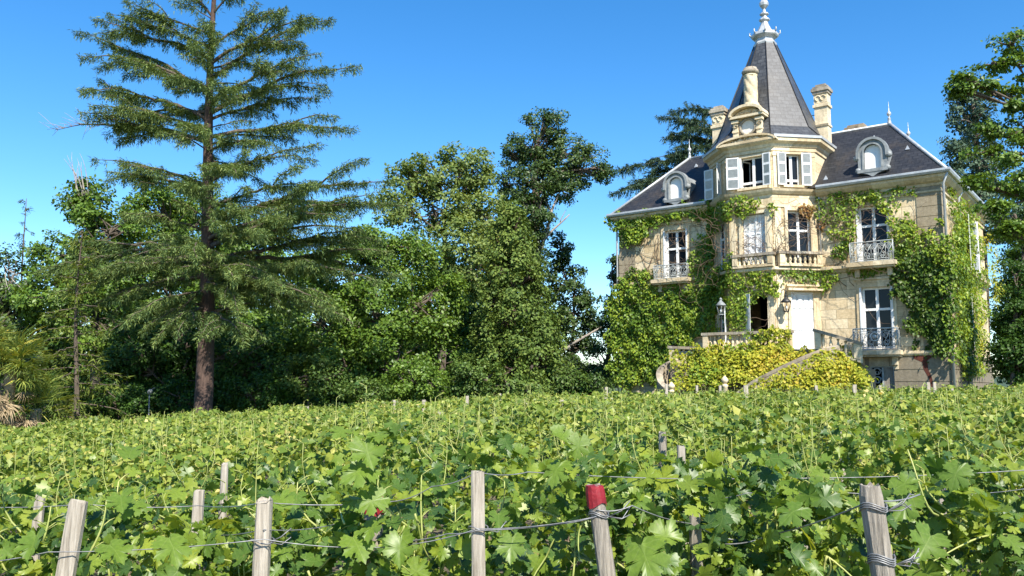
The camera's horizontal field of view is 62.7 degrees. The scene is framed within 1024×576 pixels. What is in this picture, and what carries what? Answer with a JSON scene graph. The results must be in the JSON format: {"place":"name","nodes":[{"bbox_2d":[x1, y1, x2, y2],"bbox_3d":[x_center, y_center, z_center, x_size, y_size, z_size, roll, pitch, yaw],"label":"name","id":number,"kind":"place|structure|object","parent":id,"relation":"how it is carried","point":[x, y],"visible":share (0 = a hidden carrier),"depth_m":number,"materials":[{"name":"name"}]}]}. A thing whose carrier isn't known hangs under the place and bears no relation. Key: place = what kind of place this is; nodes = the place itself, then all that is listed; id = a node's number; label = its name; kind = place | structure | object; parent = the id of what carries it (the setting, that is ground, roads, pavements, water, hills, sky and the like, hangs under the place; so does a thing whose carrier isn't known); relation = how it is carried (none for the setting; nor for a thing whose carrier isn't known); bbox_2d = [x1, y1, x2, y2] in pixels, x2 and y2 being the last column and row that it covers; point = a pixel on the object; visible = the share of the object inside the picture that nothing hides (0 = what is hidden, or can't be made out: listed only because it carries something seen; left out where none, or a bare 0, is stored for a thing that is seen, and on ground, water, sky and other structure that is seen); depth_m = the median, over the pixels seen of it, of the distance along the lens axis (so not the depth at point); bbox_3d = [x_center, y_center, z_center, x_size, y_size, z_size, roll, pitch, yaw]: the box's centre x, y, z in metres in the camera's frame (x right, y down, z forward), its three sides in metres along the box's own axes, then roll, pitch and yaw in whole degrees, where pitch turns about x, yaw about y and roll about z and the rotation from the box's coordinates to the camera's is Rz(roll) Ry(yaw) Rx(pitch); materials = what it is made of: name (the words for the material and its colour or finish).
{"place":"outdoors","nodes":[
{"label":"outdoors","id":0,"kind":"place"},
{"bbox_2d":[0,431,1023,575],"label":"vineyard soil","id":1,"kind":"structure","parent":0,"point":[435,532],"depth_m":9.97,"materials":[{"name":"brown soil"}]},
{"bbox_2d":[0,507,34,574],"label":"grape vine","id":2,"kind":"object","parent":1,"relation":"on","point":[16,519],"visible":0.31,"depth_m":3.10,"materials":[{"name":"green plant"}]},
{"bbox_2d":[0,307,41,421],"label":"fan palm","id":3,"kind":"object","parent":1,"relation":"on","point":[3,332],"visible":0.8,"depth_m":26.41,"materials":[{"name":"green plant"}]},
{"bbox_2d":[0,322,57,427],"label":"fan palm","id":4,"kind":"object","parent":1,"relation":"on","point":[24,350],"visible":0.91,"depth_m":26.71,"materials":[{"name":"green plant"}]},
{"bbox_2d":[31,494,44,560],"bbox_3d":[-2.004,1.564,3.441,0.084,1.411,0.025,0,-7,0],"label":"vineyard post","id":5,"kind":"object","parent":1,"relation":"on","point":[39,517],"visible":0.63,"depth_m":3.50,"materials":[{"name":"grey wood"}]},
{"bbox_2d":[0,366,81,428],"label":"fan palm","id":6,"kind":"object","parent":1,"relation":"on","point":[35,410],"visible":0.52,"depth_m":27.39,"materials":[{"name":"green plant"}]},
{"bbox_2d":[55,499,87,575],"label":"vineyard post","id":7,"kind":"object","parent":1,"relation":"on","point":[67,563],"visible":1,"depth_m":2.61,"materials":[{"name":"grey wood"}]},
{"bbox_2d":[0,443,294,575],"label":"grape vine","id":8,"kind":"object","parent":1,"relation":"on","point":[172,553],"visible":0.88,"depth_m":2.89,"materials":[{"name":"green plant"}]},
{"bbox_2d":[191,489,204,568],"bbox_3d":[-1.422,1.583,3.691,0.076,1.366,0.032,0,-7,0],"label":"vineyard post","id":9,"kind":"object","parent":1,"relation":"on","point":[198,499],"visible":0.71,"depth_m":3.75,"materials":[{"name":"grey wood"}]},
{"bbox_2d":[218,462,227,571],"bbox_3d":[-1.717,1.733,4.932,0.049,1.391,0.048,0,-7,0],"label":"vineyard post","id":10,"kind":"object","parent":1,"relation":"on","point":[224,472],"visible":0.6,"depth_m":4.98,"materials":[{"name":"grey wood"}]},
{"bbox_2d":[250,496,291,575],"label":"vineyard post","id":11,"kind":"object","parent":1,"relation":"on","point":[262,548],"visible":0.94,"depth_m":2.71,"materials":[{"name":"grey wood"}]},
{"bbox_2d":[221,524,333,535],"bbox_3d":[-0.880,0.884,3.093,0.324,0.128,0.765,5,-8,-34],"label":"trellis wire","id":12,"kind":"object","parent":11,"relation":"attached to","point":[280,530],"visible":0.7,"depth_m":2.86,"materials":[{"name":"grey metal"}]},
{"bbox_2d":[191,425,471,575],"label":"grape vine","id":13,"kind":"object","parent":1,"relation":"on","point":[360,545],"visible":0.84,"depth_m":2.86,"materials":[{"name":"green plant"}]},
{"bbox_2d":[364,496,383,562],"bbox_3d":[-0.503,1.437,2.974,0.072,1.389,0.074,0,-7,0],"label":"vineyard post","id":14,"kind":"object","parent":1,"relation":"on","point":[378,513],"visible":0.09,"depth_m":3.02,"materials":[{"name":"grey wood"}]},
{"bbox_2d":[468,470,506,575],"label":"vineyard post","id":15,"kind":"object","parent":1,"relation":"on","point":[478,517],"visible":0.92,"depth_m":2.69,"materials":[{"name":"grey wood"}]},
{"bbox_2d":[0,517,607,560],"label":"trellis wire","id":16,"kind":"object","parent":15,"relation":"attached to","point":[306,544],"visible":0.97,"depth_m":2.66,"materials":[{"name":"grey metal"}]},
{"bbox_2d":[413,516,597,540],"bbox_3d":[-0.036,0.768,2.676,0.632,0.109,0.033,-1,-7,13],"label":"trellis wire","id":17,"kind":"object","parent":15,"relation":"attached to","point":[506,529],"visible":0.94,"depth_m":2.67,"materials":[{"name":"grey metal"}]},
{"bbox_2d":[1,470,1023,507],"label":"trellis wire","id":18,"kind":"object","parent":15,"relation":"attached to","point":[465,478],"visible":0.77,"depth_m":2.98,"materials":[{"name":"grey metal"}]},
{"bbox_2d":[0,381,1023,575],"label":"vine","id":19,"kind":"object","parent":1,"relation":"on","point":[532,500],"depth_m":4.24,"materials":[{"name":"green plant"}]},
{"bbox_2d":[0,376,1023,575],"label":"vineyard foliage","id":20,"kind":"object","parent":1,"relation":"on","point":[180,455],"visible":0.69,"depth_m":8.66,"materials":[{"name":"green plant"}]},
{"bbox_2d":[368,424,685,575],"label":"grape vine","id":21,"kind":"object","parent":1,"relation":"on","point":[646,556],"visible":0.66,"depth_m":2.88,"materials":[{"name":"green plant"}]},
{"bbox_2d":[585,483,629,575],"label":"vineyard post","id":22,"kind":"object","parent":1,"relation":"on","point":[595,497],"visible":0.95,"depth_m":2.63,"materials":[{"name":"grey wood"}]},
{"bbox_2d":[596,505,735,539],"bbox_3d":[0.513,0.780,2.784,0.602,0.160,0.089,5,-8,-36],"label":"trellis wire","id":23,"kind":"object","parent":22,"relation":"attached to","point":[652,514],"visible":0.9,"depth_m":2.70,"materials":[{"name":"grey metal"}]},
{"bbox_2d":[658,431,666,466],"bbox_3d":[1.110,1.754,6.138,0.065,1.398,0.066,0,-7,0],"label":"vineyard post","id":24,"kind":"object","parent":1,"relation":"on","point":[662,440],"visible":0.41,"depth_m":6.19,"materials":[{"name":"grey wood"}]},
{"bbox_2d":[677,445,688,548],"bbox_3d":[1.062,1.654,5.144,0.076,1.369,0.051,0,-7,0],"label":"vineyard post","id":25,"kind":"object","parent":1,"relation":"on","point":[680,451],"visible":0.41,"depth_m":5.20,"materials":[{"name":"grey wood"}]},
{"bbox_2d":[689,514,702,575],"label":"vineyard post","id":26,"kind":"object","parent":1,"relation":"on","point":[695,536],"visible":0.62,"depth_m":2.90,"materials":[{"name":"grey wood"}]},
{"bbox_2d":[558,441,856,575],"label":"grape vine","id":27,"kind":"object","parent":1,"relation":"on","point":[729,560],"visible":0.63,"depth_m":2.89,"materials":[{"name":"green plant"}]},
{"bbox_2d":[743,385,747,397],"bbox_3d":[6.368,3.470,22.754,0.154,1.656,0.076,0,-7,0],"label":"vineyard post","id":28,"kind":"object","parent":1,"relation":"on","point":[745,389],"visible":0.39,"depth_m":22.81,"materials":[{"name":"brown wood"}]},
{"bbox_2d":[852,384,856,395],"bbox_3d":[8.480,3.209,20.773,0.140,1.644,0.059,0,-7,0],"label":"vineyard post","id":29,"kind":"object","parent":1,"relation":"on","point":[854,388],"visible":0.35,"depth_m":20.83,"materials":[{"name":"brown wood"}]},
{"bbox_2d":[744,441,1023,575],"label":"grape vine","id":30,"kind":"object","parent":1,"relation":"on","point":[977,502],"visible":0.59,"depth_m":2.90,"materials":[{"name":"green plant"}]},
{"bbox_2d":[859,482,920,575],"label":"vineyard post","id":31,"kind":"object","parent":1,"relation":"on","point":[881,559],"visible":1,"depth_m":2.33,"materials":[{"name":"grey wood"}]},
{"bbox_2d":[724,494,920,544],"bbox_3d":[0.962,0.745,2.682,0.194,0.238,0.649,3,-7,-25],"label":"trellis wire","id":32,"kind":"object","parent":31,"relation":"attached to","point":[823,519],"visible":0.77,"depth_m":2.58,"materials":[{"name":"grey metal"}]},
{"bbox_2d":[886,456,1023,575],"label":"grape vine","id":33,"kind":"object","parent":1,"relation":"on","point":[905,483],"visible":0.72,"depth_m":2.76,"materials":[{"name":"green plant"}]},
{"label":"vineyard post","id":34,"kind":"object","parent":1,"relation":"on","visible":0},
{"bbox_2d":[704,489,1022,497],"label":"trellis wire","id":35,"kind":"object","parent":34,"relation":"attached to","point":[912,494],"visible":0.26,"depth_m":3.57,"materials":[{"name":"grey metal"}]},
{"bbox_2d":[0,0,1023,376],"label":"sky","id":36,"kind":"structure","parent":0,"point":[435,73],"materials":[{"name":"blue"}]},
{"bbox_2d":[620,375,1009,387],"bbox_3d":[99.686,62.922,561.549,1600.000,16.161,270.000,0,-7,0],"label":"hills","id":37,"kind":"structure","parent":0,"point":[1002,384],"depth_m":475.33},
{"bbox_3d":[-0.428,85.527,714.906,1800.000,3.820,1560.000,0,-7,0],"label":"ground","id":38,"kind":"structure","parent":0,"visible":0},
{"bbox_2d":[11,198,34,388],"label":"spruce tree","id":39,"kind":"object","parent":38,"relation":"on","point":[23,234],"visible":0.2,"depth_m":46.64,"materials":[{"name":"green plant"}]},
{"bbox_2d":[0,241,69,402],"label":"background tree","id":40,"kind":"object","parent":38,"relation":"on","point":[12,319],"visible":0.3,"depth_m":42.71,"materials":[{"name":"green plant"}]},
{"bbox_2d":[0,308,88,393],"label":"background tree","id":41,"kind":"object","parent":38,"relation":"on","point":[69,370],"visible":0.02,"depth_m":59.19,"materials":[{"name":"green plant"}]},
{"bbox_2d":[14,371,84,421],"bbox_3d":[-18.076,5.000,32.678,3.044,3.564,2.178,0,-7,0],"label":"shrub","id":42,"kind":"object","parent":38,"relation":"on","point":[27,413],"visible":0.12,"depth_m":32.39,"materials":[{"name":"green plant"}]},
{"bbox_2d":[1,173,158,394],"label":"background tree","id":43,"kind":"object","parent":38,"relation":"on","point":[86,214],"visible":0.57,"depth_m":41.78,"materials":[{"name":"green plant"}]},
{"bbox_2d":[0,257,20,305],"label":"bare branches","id":44,"kind":"object","parent":43,"relation":"attached to","point":[12,277],"visible":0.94,"depth_m":41.01,"materials":[{"name":"grey wood"}]},
{"bbox_2d":[64,154,88,195],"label":"bare twigs","id":45,"kind":"object","parent":43,"relation":"attached to","point":[82,185],"visible":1,"depth_m":43.39,"materials":[{"name":"grey wood"}]},
{"bbox_2d":[43,382,116,420],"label":"shrub","id":46,"kind":"object","parent":38,"relation":"on","point":[92,411],"visible":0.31,"depth_m":31.89,"materials":[{"name":"green plant"}]},
{"bbox_2d":[21,229,139,424],"bbox_3d":[-15.471,2.054,29.974,4.396,8.494,3.382,0,-7,0],"label":"young cedar","id":47,"kind":"object","parent":38,"relation":"on","point":[77,299],"visible":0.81,"depth_m":29.90,"materials":[{"name":"green plant"}]},
{"bbox_2d":[85,381,158,419],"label":"shrub","id":48,"kind":"object","parent":38,"relation":"on","point":[128,403],"visible":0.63,"depth_m":32.36,"materials":[{"name":"green plant"}]},
{"bbox_2d":[51,270,196,402],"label":"background tree","id":49,"kind":"object","parent":38,"relation":"on","point":[104,377],"visible":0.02,"depth_m":56.44,"materials":[{"name":"green plant"}]},
{"bbox_2d":[147,388,152,414],"bbox_3d":[-13.650,4.934,31.637,0.244,2.357,0.197,5,-8,-36],"label":"garden light","id":50,"kind":"object","parent":38,"relation":"on","point":[149,392],"visible":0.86,"depth_m":31.68,"materials":[{"name":"grey paint"}]},
{"bbox_2d":[142,377,194,418],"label":"shrub","id":51,"kind":"object","parent":38,"relation":"on","point":[182,402],"visible":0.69,"depth_m":32.91,"materials":[{"name":"green plant"}]},
{"bbox_2d":[80,312,309,405],"bbox_3d":[-13.773,3.937,36.761,9.868,6.343,4.805,0,-7,0],"label":"shade tree","id":52,"kind":"object","parent":38,"relation":"on","point":[167,354],"visible":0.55,"depth_m":36.17,"materials":[{"name":"green plant"}]},
{"bbox_2d":[106,172,314,376],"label":"background tree","id":53,"kind":"object","parent":38,"relation":"on","point":[164,201],"visible":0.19,"depth_m":45.42,"materials":[{"name":"green plant"}]},
{"bbox_2d":[33,0,410,412],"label":"cedar tree","id":54,"kind":"object","parent":38,"relation":"on","point":[219,277],"visible":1,"depth_m":31.17,"materials":[{"name":"green plant"}]},
{"bbox_2d":[163,275,311,407],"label":"background tree","id":55,"kind":"object","parent":38,"relation":"on","point":[181,290],"visible":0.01,"depth_m":58.32,"materials":[{"name":"green plant"}]},
{"bbox_2d":[214,366,292,412],"bbox_3d":[-10.167,4.678,32.792,3.202,3.320,1.808,-2,-7,15],"label":"shrub","id":56,"kind":"object","parent":38,"relation":"on","point":[266,391],"visible":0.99,"depth_m":32.60,"materials":[{"name":"green plant"}]},
{"bbox_2d":[54,304,556,406],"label":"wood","id":57,"kind":"object","parent":38,"relation":"on","point":[302,377],"visible":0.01,"depth_m":66.41,"materials":[{"name":"green plant"}]},
{"bbox_2d":[16,367,601,424],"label":"undergrowth","id":58,"kind":"object","parent":38,"relation":"on","point":[296,401],"visible":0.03,"depth_m":34.79,"materials":[{"name":"green plant"}]},
{"bbox_2d":[269,352,353,405],"bbox_3d":[-8.066,4.434,33.414,3.732,3.742,2.412,0,-7,0],"label":"shrub","id":59,"kind":"object","parent":38,"relation":"on","point":[318,380],"visible":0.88,"depth_m":32.99,"materials":[{"name":"green plant"}]},
{"bbox_2d":[277,261,419,403],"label":"background tree","id":60,"kind":"object","parent":38,"relation":"on","point":[326,400],"visible":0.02,"depth_m":58.93,"materials":[{"name":"green plant"}]},
{"bbox_2d":[334,374,391,403],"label":"shrub","id":61,"kind":"object","parent":38,"relation":"on","point":[354,391],"visible":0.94,"depth_m":31.48,"materials":[{"name":"green plant"}]},
{"bbox_2d":[253,221,473,401],"bbox_3d":[-6.959,1.811,38.751,10.526,9.976,5.880,0,-7,0],"label":"rounded tree","id":62,"kind":"object","parent":38,"relation":"on","point":[363,336],"visible":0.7,"depth_m":38.29,"materials":[{"name":"green plant"}]},
{"bbox_2d":[383,360,452,401],"bbox_3d":[-3.910,4.499,33.757,3.167,3.209,2.034,-1,-7,15],"label":"shrub","id":63,"kind":"object","parent":38,"relation":"on","point":[402,386],"visible":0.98,"depth_m":33.48,"materials":[{"name":"green plant"}]},
{"bbox_2d":[365,140,512,370],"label":"pale tree","id":64,"kind":"object","parent":38,"relation":"on","point":[463,217],"visible":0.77,"depth_m":47.47,"materials":[{"name":"green plant"}]},
{"bbox_2d":[443,353,504,398],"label":"shrub","id":65,"kind":"object","parent":38,"relation":"on","point":[467,380],"visible":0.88,"depth_m":33.42,"materials":[{"name":"green plant"}]},
{"bbox_2d":[385,263,567,396],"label":"background tree","id":66,"kind":"object","parent":38,"relation":"on","point":[465,329],"visible":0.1,"depth_m":57.86,"materials":[{"name":"green plant"}]},
{"bbox_2d":[475,370,543,397],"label":"shrub","id":67,"kind":"object","parent":38,"relation":"on","point":[511,386],"visible":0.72,"depth_m":33.06,"materials":[{"name":"green plant"}]},
{"bbox_2d":[460,199,578,398],"bbox_3d":[0.336,1.099,36.094,5.129,10.082,5.850,0,-7,0],"label":"cone conifer","id":68,"kind":"object","parent":38,"relation":"on","point":[514,270],"visible":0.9,"depth_m":35.18,"materials":[{"name":"green plant"}]},
{"bbox_2d":[455,106,620,368],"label":"oak tree","id":69,"kind":"object","parent":38,"relation":"on","point":[540,157],"visible":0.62,"depth_m":50.69,"materials":[{"name":"green plant"}]},
{"bbox_2d":[537,190,569,255],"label":"dead limb","id":70,"kind":"object","parent":69,"relation":"attached to","point":[547,227],"visible":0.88,"depth_m":50.31,"materials":[{"name":"brown wood"}]},
{"bbox_2d":[529,366,592,395],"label":"shrub","id":71,"kind":"object","parent":38,"relation":"on","point":[572,384],"visible":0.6,"depth_m":34.37,"materials":[{"name":"green plant"}]},
{"bbox_2d":[541,230,604,378],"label":"oak tree","id":72,"kind":"object","parent":38,"relation":"on","point":[587,320],"visible":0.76,"depth_m":53.99,"materials":[{"name":"green plant"}]},
{"bbox_2d":[564,326,601,350],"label":"bare limb","id":73,"kind":"object","parent":72,"relation":"attached to","point":[578,340],"visible":0.52,"depth_m":53.26,"materials":[{"name":"grey wood"}]},
{"bbox_2d":[582,372,615,396],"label":"shrub","id":74,"kind":"object","parent":38,"relation":"on","point":[599,389],"visible":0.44,"depth_m":34.48,"materials":[{"name":"green plant"}]},
{"bbox_2d":[582,253,620,390],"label":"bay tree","id":75,"kind":"object","parent":38,"relation":"on","point":[598,348],"visible":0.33,"depth_m":46.41,"materials":[{"name":"green plant"}]},
{"bbox_2d":[607,101,712,200],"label":"cedar tree","id":76,"kind":"object","parent":38,"relation":"on","point":[680,155],"visible":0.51,"depth_m":58.90,"materials":[{"name":"green plant"}]},
{"bbox_2d":[606,0,993,395],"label":"chateau","id":77,"kind":"structure","parent":38,"relation":"on","point":[773,140],"depth_m":37.62,"materials":[{"name":"stone"}]},
{"bbox_2d":[667,230,685,276],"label":"window","id":78,"kind":"structure","parent":77,"relation":"in","point":[672,250],"depth_m":41.99,"materials":[{"name":"white paint"}]},
{"bbox_2d":[667,300,688,352],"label":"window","id":79,"kind":"structure","parent":77,"relation":"in","point":[686,350],"depth_m":41.52,"materials":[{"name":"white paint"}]},
{"bbox_2d":[704,163,720,200],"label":"window","id":80,"kind":"structure","parent":77,"relation":"in","point":[708,174],"depth_m":40.56,"materials":[{"name":"white paint"}]},
{"bbox_2d":[716,298,725,345],"bbox_3d":[9.288,1.652,37.281,0.500,2.460,0.433,-5,-8,37],"label":"lantern","id":81,"kind":"object","parent":77,"relation":"attached to","point":[720,303],"visible":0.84,"depth_m":37.26,"materials":[{"name":"metal"}]},
{"bbox_2d":[720,222,724,269],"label":"window","id":82,"kind":"structure","parent":77,"relation":"in","point":[722,240],"depth_m":39.81,"materials":[{"name":"white paint"}]},
{"bbox_2d":[722,308,726,344],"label":"window","id":83,"kind":"structure","parent":77,"relation":"in","point":[724,326],"depth_m":38.10,"materials":[{"name":"white paint"}]},
{"bbox_2d":[619,202,833,338],"bbox_3d":[11.505,-0.740,37.872,14.243,6.346,4.464,-2,-7,16],"label":"creeper","id":84,"kind":"object","parent":77,"relation":"attached to","point":[759,282],"visible":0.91,"depth_m":37.20,"materials":[{"name":"green plant"}]},
{"bbox_2d":[726,152,770,189],"bbox_3d":[10.960,-5.262,38.441,2.024,1.480,0.948,-5,-8,37],"label":"window","id":85,"kind":"structure","parent":77,"relation":"in","point":[761,171],"depth_m":38.40,"materials":[{"name":"white paint"}]},
{"bbox_2d":[743,214,765,264],"bbox_3d":[11.050,-2.150,37.966,1.154,2.370,0.150,-5,-8,37],"label":"window","id":86,"kind":"structure","parent":77,"relation":"in","point":[748,231],"depth_m":37.99,"materials":[{"name":"white paint"}]},
{"bbox_2d":[743,294,766,344],"bbox_3d":[10.874,1.538,37.358,1.157,2.600,0.580,-5,-8,37],"label":"terrace door","id":87,"kind":"structure","parent":77,"relation":"in","point":[748,326],"depth_m":37.40,"materials":[{"name":"white paint"}]},
{"bbox_2d":[602,188,926,390],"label":"creeper","id":88,"kind":"object","parent":77,"relation":"attached to","point":[656,337],"visible":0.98,"depth_m":41.28,"materials":[{"name":"green plant"}]},
{"bbox_2d":[663,324,874,392],"bbox_3d":[10.115,2.885,34.530,9.278,2.887,2.688,-5,-8,36],"label":"creeper","id":89,"kind":"object","parent":77,"relation":"attached to","point":[703,369],"visible":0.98,"depth_m":34.58,"materials":[{"name":"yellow plant"}]},
{"bbox_2d":[781,289,790,311],"bbox_3d":[11.977,0.535,36.729,0.461,1.038,0.777,-2,-7,15],"label":"lantern","id":90,"kind":"object","parent":77,"relation":"attached to","point":[786,300],"visible":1,"depth_m":36.53,"materials":[{"name":"metal"}]},
{"bbox_2d":[777,151,811,185],"bbox_3d":[12.650,-5.335,37.832,1.593,1.500,0.389,1,-7,-7],"label":"window","id":91,"kind":"structure","parent":77,"relation":"in","point":[806,168],"depth_m":37.74,"materials":[{"name":"white paint"}]},
{"bbox_2d":[787,211,809,263],"bbox_3d":[12.807,-2.220,37.641,1.114,2.450,0.090,1,-7,-7],"label":"window","id":92,"kind":"structure","parent":77,"relation":"in","point":[803,246],"depth_m":37.66,"materials":[{"name":"white paint"}]},
{"bbox_2d":[785,288,822,348],"bbox_3d":[12.862,1.408,36.934,1.610,2.740,0.470,1,-7,-7],"label":"entrance door","id":93,"kind":"structure","parent":77,"relation":"in","point":[803,328],"depth_m":37.06,"materials":[{"name":"paint"}]},
{"bbox_2d":[814,185,916,323],"bbox_3d":[13.492,-1.311,37.351,9.957,6.051,0.498,-5,-8,37],"label":"creeper","id":94,"kind":"object","parent":77,"relation":"attached to","point":[871,196],"visible":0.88,"depth_m":36.66,"materials":[{"name":"green plant"}]},
{"bbox_2d":[855,205,890,261],"bbox_3d":[15.599,-2.312,36.208,1.340,2.470,0.320,-5,-8,37],"label":"window","id":95,"kind":"structure","parent":77,"relation":"in","point":[865,226],"depth_m":36.36,"materials":[{"name":"white paint"}]},
{"bbox_2d":[859,286,894,348],"bbox_3d":[15.582,1.268,35.790,1.340,2.620,0.320,-5,-8,37],"label":"window","id":96,"kind":"structure","parent":77,"relation":"in","point":[876,300],"depth_m":35.93,"materials":[{"name":"white paint"}]},
{"bbox_2d":[870,366,894,390],"bbox_3d":[15.643,4.275,35.368,0.950,1.950,0.080,-5,-8,37],"label":"cellar door","id":97,"kind":"structure","parent":77,"relation":"in","point":[887,378],"depth_m":35.32,"materials":[{"name":"paint"}]},
{"bbox_2d":[881,186,1005,381],"bbox_3d":[22.441,0.223,39.771,16.047,8.488,2.979,7,-9,-43],"label":"creeper","id":98,"kind":"object","parent":77,"relation":"attached to","point":[960,275],"visible":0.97,"depth_m":34.91,"materials":[{"name":"green plant"}]},
{"bbox_2d":[969,296,974,349],"bbox_3d":[20.450,1.489,37.388,0.034,2.600,0.594,-1,-7,15],"label":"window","id":99,"kind":"structure","parent":77,"relation":"in","point":[970,296],"depth_m":37.16,"materials":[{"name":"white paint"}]},
{"bbox_2d":[964,214,980,272],"bbox_3d":[21.028,-1.994,38.488,0.313,2.420,2.258,-5,-8,37],"label":"window","id":100,"kind":"structure","parent":77,"relation":"in","point":[975,231],"depth_m":39.15,"materials":[{"name":"white paint"}]},
{"bbox_2d":[936,72,1023,341],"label":"pine tree","id":101,"kind":"object","parent":38,"relation":"on","point":[977,108],"visible":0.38,"depth_m":44.67,"materials":[{"name":"green plant"}]},
{"bbox_2d":[941,25,1023,251],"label":"overhanging tree","id":102,"kind":"object","parent":38,"relation":"on","point":[960,88],"visible":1,"depth_m":27.78,"materials":[{"name":"green plant"}]},
{"bbox_2d":[978,242,1023,386],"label":"laurel bush","id":103,"kind":"object","parent":38,"relation":"on","point":[1009,334],"visible":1,"depth_m":33.50,"materials":[{"name":"green plant"}]},
{"bbox_2d":[990,299,1014,386],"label":"wood","id":104,"kind":"object","parent":38,"relation":"on","point":[999,381],"visible":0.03,"depth_m":71.32,"materials":[{"name":"green plant"}]},
{"bbox_2d":[989,167,1023,330],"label":"background tree","id":105,"kind":"object","parent":38,"relation":"on","point":[1005,282],"visible":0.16,"depth_m":56.72,"materials":[{"name":"green plant"}]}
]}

